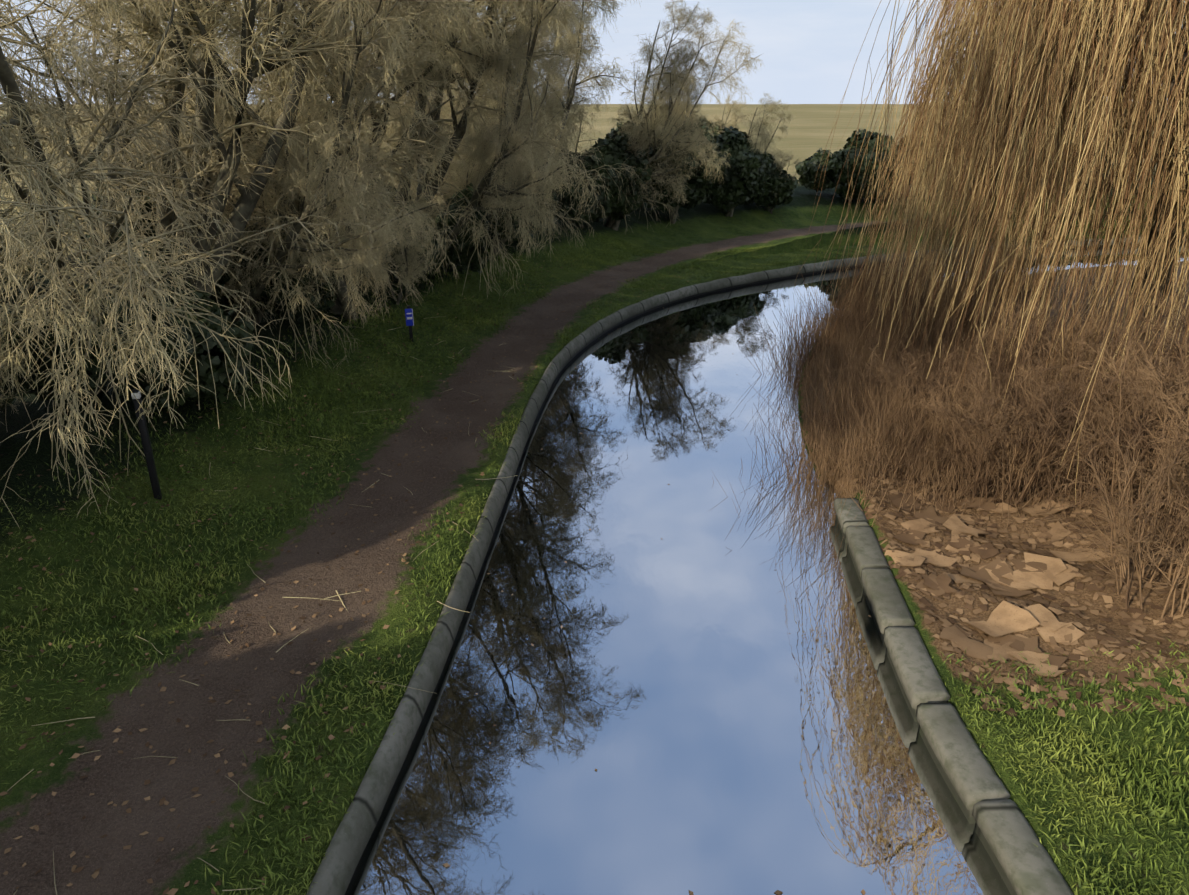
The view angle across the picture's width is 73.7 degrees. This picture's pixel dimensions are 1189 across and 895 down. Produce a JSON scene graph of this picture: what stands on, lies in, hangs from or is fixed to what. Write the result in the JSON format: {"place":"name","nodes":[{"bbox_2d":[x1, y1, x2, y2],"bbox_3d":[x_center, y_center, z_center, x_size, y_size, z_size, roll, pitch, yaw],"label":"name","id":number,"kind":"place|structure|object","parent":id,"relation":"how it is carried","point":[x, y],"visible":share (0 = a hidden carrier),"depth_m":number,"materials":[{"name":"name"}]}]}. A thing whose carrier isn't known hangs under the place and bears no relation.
{"place":"outdoors","nodes":[
{"label":"outdoors","id":0,"kind":"place"},
{"bbox_2d":[0,0,1184,103],"label":"sky","id":1,"kind":"structure","parent":0,"point":[810,48],"materials":[{"name":"white"}]},
{"bbox_2d":[0,104,1188,894],"bbox_3d":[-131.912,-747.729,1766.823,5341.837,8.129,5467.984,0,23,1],"label":"ground","id":2,"kind":"structure","parent":0,"point":[114,776],"depth_m":8.46,"materials":[{"name":"green plant"}]},
{"bbox_2d":[0,240,33,422],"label":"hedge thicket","id":3,"kind":"object","parent":2,"relation":"on","point":[7,353],"visible":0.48,"depth_m":8.49,"materials":[{"name":"beige plant"}]},
{"bbox_2d":[0,0,173,370],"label":"hedge tree","id":4,"kind":"object","parent":2,"relation":"on","point":[63,77],"visible":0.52,"depth_m":7.83,"materials":[{"name":"beige plant"}]},
{"bbox_2d":[131,389,161,499],"bbox_3d":[-5.337,0.066,9.486,0.083,1.590,0.082,-6,24,-16],"label":"post","id":5,"kind":"object","parent":2,"relation":"on","point":[149,456],"visible":0.77,"depth_m":9.42,"materials":[{"name":"black metal"}]},
{"bbox_2d":[44,69,302,314],"bbox_3d":[-7.199,-4.042,13.811,4.021,4.665,2.824,2,23,6],"label":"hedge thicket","id":6,"kind":"object","parent":2,"relation":"on","point":[245,234],"visible":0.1,"depth_m":13.53,"materials":[{"name":"beige plant"}]},
{"bbox_2d":[75,121,339,328],"bbox_3d":[-7.088,-4.183,15.323,5.128,3.946,3.278,-1,23,-2],"label":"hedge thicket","id":7,"kind":"object","parent":2,"relation":"on","point":[259,298],"depth_m":14.73,"materials":[{"name":"beige plant"}]},
{"bbox_2d":[0,0,446,526],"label":"hedge tree","id":8,"kind":"object","parent":2,"relation":"on","point":[51,186],"visible":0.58,"depth_m":7.64,"materials":[{"name":"beige plant"}]},
{"bbox_2d":[0,0,457,283],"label":"hedge tree","id":9,"kind":"object","parent":2,"relation":"on","point":[200,20],"visible":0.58,"depth_m":10.65,"materials":[{"name":"beige plant"}]},
{"bbox_2d":[16,0,481,367],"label":"hedge tree","id":10,"kind":"object","parent":2,"relation":"on","point":[344,178],"visible":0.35,"depth_m":11.95,"materials":[{"name":"beige plant"}]},
{"bbox_2d":[0,290,516,894],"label":"fallen twigs","id":11,"kind":"object","parent":2,"relation":"on","point":[276,652],"visible":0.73,"depth_m":7.68,"materials":[{"name":"brown wood"}]},
{"bbox_2d":[176,103,348,241],"bbox_3d":[-6.743,-5.200,16.621,3.858,4.477,2.710,-13,26,-28],"label":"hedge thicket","id":12,"kind":"object","parent":2,"relation":"on","point":[279,173],"depth_m":16.24,"materials":[{"name":"beige plant"}]},
{"bbox_2d":[0,0,559,320],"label":"hedge tree","id":13,"kind":"object","parent":2,"relation":"on","point":[339,307],"visible":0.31,"depth_m":14.70,"materials":[{"name":"beige plant"}]},
{"bbox_2d":[231,162,377,320],"bbox_3d":[-6.497,-3.947,15.459,4.457,3.430,2.849,12,26,25],"label":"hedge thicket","id":14,"kind":"object","parent":2,"relation":"on","point":[268,242],"visible":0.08,"depth_m":14.47,"materials":[{"name":"beige plant"}]},
{"bbox_2d":[0,149,610,413],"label":"hedge","id":15,"kind":"object","parent":2,"relation":"on","point":[220,372],"visible":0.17,"depth_m":11.32,"materials":[{"name":"green plant"}]},
{"bbox_2d":[0,245,692,894],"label":"dead leaves","id":16,"kind":"object","parent":2,"relation":"on","point":[162,801],"visible":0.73,"depth_m":7.62,"materials":[{"name":"plant"}]},
{"bbox_2d":[195,0,500,291],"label":"hedge tree","id":17,"kind":"object","parent":2,"relation":"on","point":[459,3],"visible":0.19,"depth_m":14.43,"materials":[{"name":"beige plant"}]},
{"bbox_2d":[281,156,424,287],"bbox_3d":[-6.271,-5.215,18.061,4.760,3.663,3.042,10,25,22],"label":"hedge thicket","id":18,"kind":"object","parent":2,"relation":"on","point":[392,191],"visible":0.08,"depth_m":17.49,"materials":[{"name":"beige plant"}]},
{"bbox_2d":[362,187,435,304],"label":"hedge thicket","id":19,"kind":"object","parent":2,"relation":"on","point":[406,267],"visible":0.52,"depth_m":18.28,"materials":[{"name":"beige plant"}]},
{"bbox_2d":[361,73,441,209],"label":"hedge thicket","id":20,"kind":"object","parent":2,"relation":"on","point":[394,144],"visible":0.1,"depth_m":21.01,"materials":[{"name":"beige plant"}]},
{"bbox_2d":[405,306,413,341],"bbox_3d":[-3.907,-2.510,16.837,0.160,1.000,0.086,-5,24,-13],"label":"sign post","id":21,"kind":"object","parent":2,"relation":"on","point":[409,317],"visible":0.94,"depth_m":16.72,"materials":[{"name":"black"}]},
{"bbox_2d":[359,103,484,228],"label":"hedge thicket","id":22,"kind":"object","parent":2,"relation":"on","point":[443,185],"visible":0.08,"depth_m":20.99,"materials":[{"name":"beige plant"}]},
{"bbox_2d":[382,95,501,206],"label":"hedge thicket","id":23,"kind":"object","parent":2,"relation":"on","point":[471,140],"visible":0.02,"depth_m":22.91,"materials":[{"name":"beige plant"}]},
{"bbox_2d":[358,2,544,181],"bbox_3d":[-4.323,-12.474,23.571,7.385,12.820,6.365,8,24,18],"label":"hedge tree","id":24,"kind":"object","parent":2,"relation":"on","point":[448,63],"depth_m":24.19,"materials":[{"name":"beige plant"}]},
{"bbox_2d":[436,125,503,216],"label":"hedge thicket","id":25,"kind":"object","parent":2,"relation":"on","point":[477,169],"visible":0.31,"depth_m":21.12,"materials":[{"name":"beige plant"}]},
{"bbox_2d":[351,0,639,297],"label":"hedge tree","id":26,"kind":"object","parent":2,"relation":"on","point":[472,206],"visible":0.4,"depth_m":17.64,"materials":[{"name":"beige plant"}]},
{"bbox_2d":[399,0,591,242],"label":"hedge tree","id":27,"kind":"object","parent":2,"relation":"on","point":[543,90],"visible":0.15,"depth_m":24.22,"materials":[{"name":"beige plant"}]},
{"bbox_2d":[374,0,622,283],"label":"hedge tree","id":28,"kind":"object","parent":2,"relation":"on","point":[460,130],"visible":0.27,"depth_m":17.69,"materials":[{"name":"beige plant"}]},
{"bbox_2d":[411,0,632,274],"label":"hedge tree","id":29,"kind":"object","parent":2,"relation":"on","point":[570,92],"visible":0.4,"depth_m":20.68,"materials":[{"name":"beige plant"}]},
{"bbox_2d":[443,1,609,191],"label":"hedge tree","id":30,"kind":"object","parent":2,"relation":"on","point":[579,112],"visible":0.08,"depth_m":26.66,"materials":[{"name":"beige plant"}]},
{"bbox_2d":[0,229,1188,894],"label":"grass","id":31,"kind":"structure","parent":2,"relation":"on","point":[1174,791],"depth_m":7.90,"materials":[{"name":"green plant"}]},
{"bbox_2d":[490,3,763,232],"bbox_3d":[0.466,-12.320,29.592,10.884,8.375,6.957,2,23,5],"label":"hedge tree","id":32,"kind":"object","parent":2,"relation":"on","point":[687,148],"visible":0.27,"depth_m":28.11,"materials":[{"name":"beige plant"}]},
{"bbox_2d":[617,63,692,208],"bbox_3d":[2.365,-12.140,31.396,2.804,5.647,3.253,-9,25,-20],"label":"hedge tree","id":33,"kind":"object","parent":2,"relation":"on","point":[657,79],"visible":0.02,"depth_m":30.87,"materials":[{"name":"beige plant"}]},
{"bbox_2d":[604,0,734,229],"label":"hedge tree","id":34,"kind":"object","parent":2,"relation":"on","point":[650,133],"visible":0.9,"depth_m":27.77,"materials":[{"name":"beige plant"}]},
{"bbox_2d":[634,38,719,223],"bbox_3d":[2.975,-11.611,29.671,3.338,6.723,3.873,2,23,5],"label":"hedge tree","id":35,"kind":"object","parent":2,"relation":"on","point":[672,220],"visible":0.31,"depth_m":28.78,"materials":[{"name":"beige plant"}]},
{"bbox_2d":[702,96,756,137],"bbox_3d":[5.736,-13.271,35.316,2.634,4.572,2.270,18,29,36],"label":"hedge tree","id":36,"kind":"object","parent":2,"relation":"on","point":[733,123],"visible":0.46,"depth_m":34.60,"materials":[{"name":"beige plant"}]},
{"bbox_2d":[725,93,793,216],"bbox_3d":[7.057,-12.363,33.744,2.943,5.109,2.537,-3,23,-7],"label":"hedge tree","id":37,"kind":"object","parent":2,"relation":"on","point":[762,135],"visible":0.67,"depth_m":33.27,"materials":[{"name":"beige plant"}]},
{"bbox_2d":[576,114,945,220],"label":"bushes","id":38,"kind":"object","parent":2,"relation":"on","point":[751,177],"visible":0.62,"depth_m":32.70,"materials":[{"name":"green plant"}]},
{"bbox_2d":[345,242,1184,893],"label":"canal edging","id":39,"kind":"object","parent":2,"relation":"on","point":[619,324],"depth_m":22.39,"materials":[{"name":"black concrete"}]},
{"bbox_2d":[306,235,1185,894],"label":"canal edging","id":40,"kind":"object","parent":39,"relation":"on","point":[344,851],"depth_m":7.91,"materials":[{"name":"concrete"}]},
{"bbox_2d":[757,141,802,213],"bbox_3d":[7.826,-12.001,35.306,2.692,3.124,1.891,12,26,26],"label":"hedge tree","id":41,"kind":"object","parent":2,"relation":"on","point":[782,165],"visible":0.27,"depth_m":34.62,"materials":[{"name":"beige plant"}]},
{"bbox_2d":[826,330,985,462],"bbox_3d":[4.606,-0.712,11.505,1.962,1.869,2.436,-16,28,-32],"label":"dry shrub","id":42,"kind":"object","parent":2,"relation":"on","point":[894,383],"visible":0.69,"depth_m":11.42,"materials":[{"name":"brown plant"}]},
{"bbox_2d":[711,237,1188,557],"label":"bush","id":43,"kind":"object","parent":2,"relation":"on","point":[856,311],"visible":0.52,"depth_m":11.55,"materials":[{"name":"brown plant"}]},
{"bbox_2d":[834,498,1073,894],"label":"bank kerb blocks","id":44,"kind":"structure","parent":2,"relation":"on","point":[1009,839],"depth_m":6.57,"materials":[{"name":"concrete"}]},
{"bbox_2d":[796,0,1188,497],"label":"willow tree","id":45,"kind":"object","parent":2,"relation":"on","point":[1043,68],"visible":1,"depth_m":11.28,"materials":[{"name":"brown plant"}]},
{"bbox_2d":[821,437,1188,716],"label":"dead leaves","id":46,"kind":"object","parent":2,"relation":"on","point":[1000,576],"visible":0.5,"depth_m":8.43,"materials":[{"name":"brown plant"}]},
{"bbox_2d":[906,338,1111,505],"bbox_3d":[5.338,-0.311,10.147,2.208,2.103,2.740,19,30,38],"label":"dry shrub","id":47,"kind":"object","parent":2,"relation":"on","point":[998,417],"visible":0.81,"depth_m":9.92,"materials":[{"name":"brown plant"}]},
{"bbox_2d":[949,277,1159,430],"bbox_3d":[6.505,-1.234,11.635,3.044,2.336,2.453,-18,29,-36],"label":"dry shrub","id":48,"kind":"object","parent":2,"relation":"on","point":[1054,341],"visible":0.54,"depth_m":11.56,"materials":[{"name":"brown plant"}]},
{"bbox_2d":[1024,386,1188,618],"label":"dry shrub","id":49,"kind":"object","parent":2,"relation":"on","point":[1178,525],"visible":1,"depth_m":7.84,"materials":[{"name":"brown plant"}]},
{"bbox_2d":[1033,301,1188,544],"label":"dry shrub","id":50,"kind":"object","parent":2,"relation":"on","point":[1145,394],"visible":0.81,"depth_m":9.07,"materials":[{"name":"brown plant"}]},
{"bbox_2d":[1083,277,1188,441],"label":"dry shrub","id":51,"kind":"object","parent":2,"relation":"on","point":[1176,351],"visible":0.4,"depth_m":10.35,"materials":[{"name":"brown plant"}]},
{"bbox_2d":[345,244,1188,894],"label":"canal water","id":52,"kind":"structure","parent":0,"point":[693,698],"depth_m":7.62,"materials":[{"name":"blue liquid"}]},
{"bbox_2d":[443,290,903,894],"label":"fallen leaves","id":53,"kind":"object","parent":52,"relation":"on","point":[777,892],"visible":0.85,"depth_m":6.67,"materials":[{"name":"plant"}]}
]}

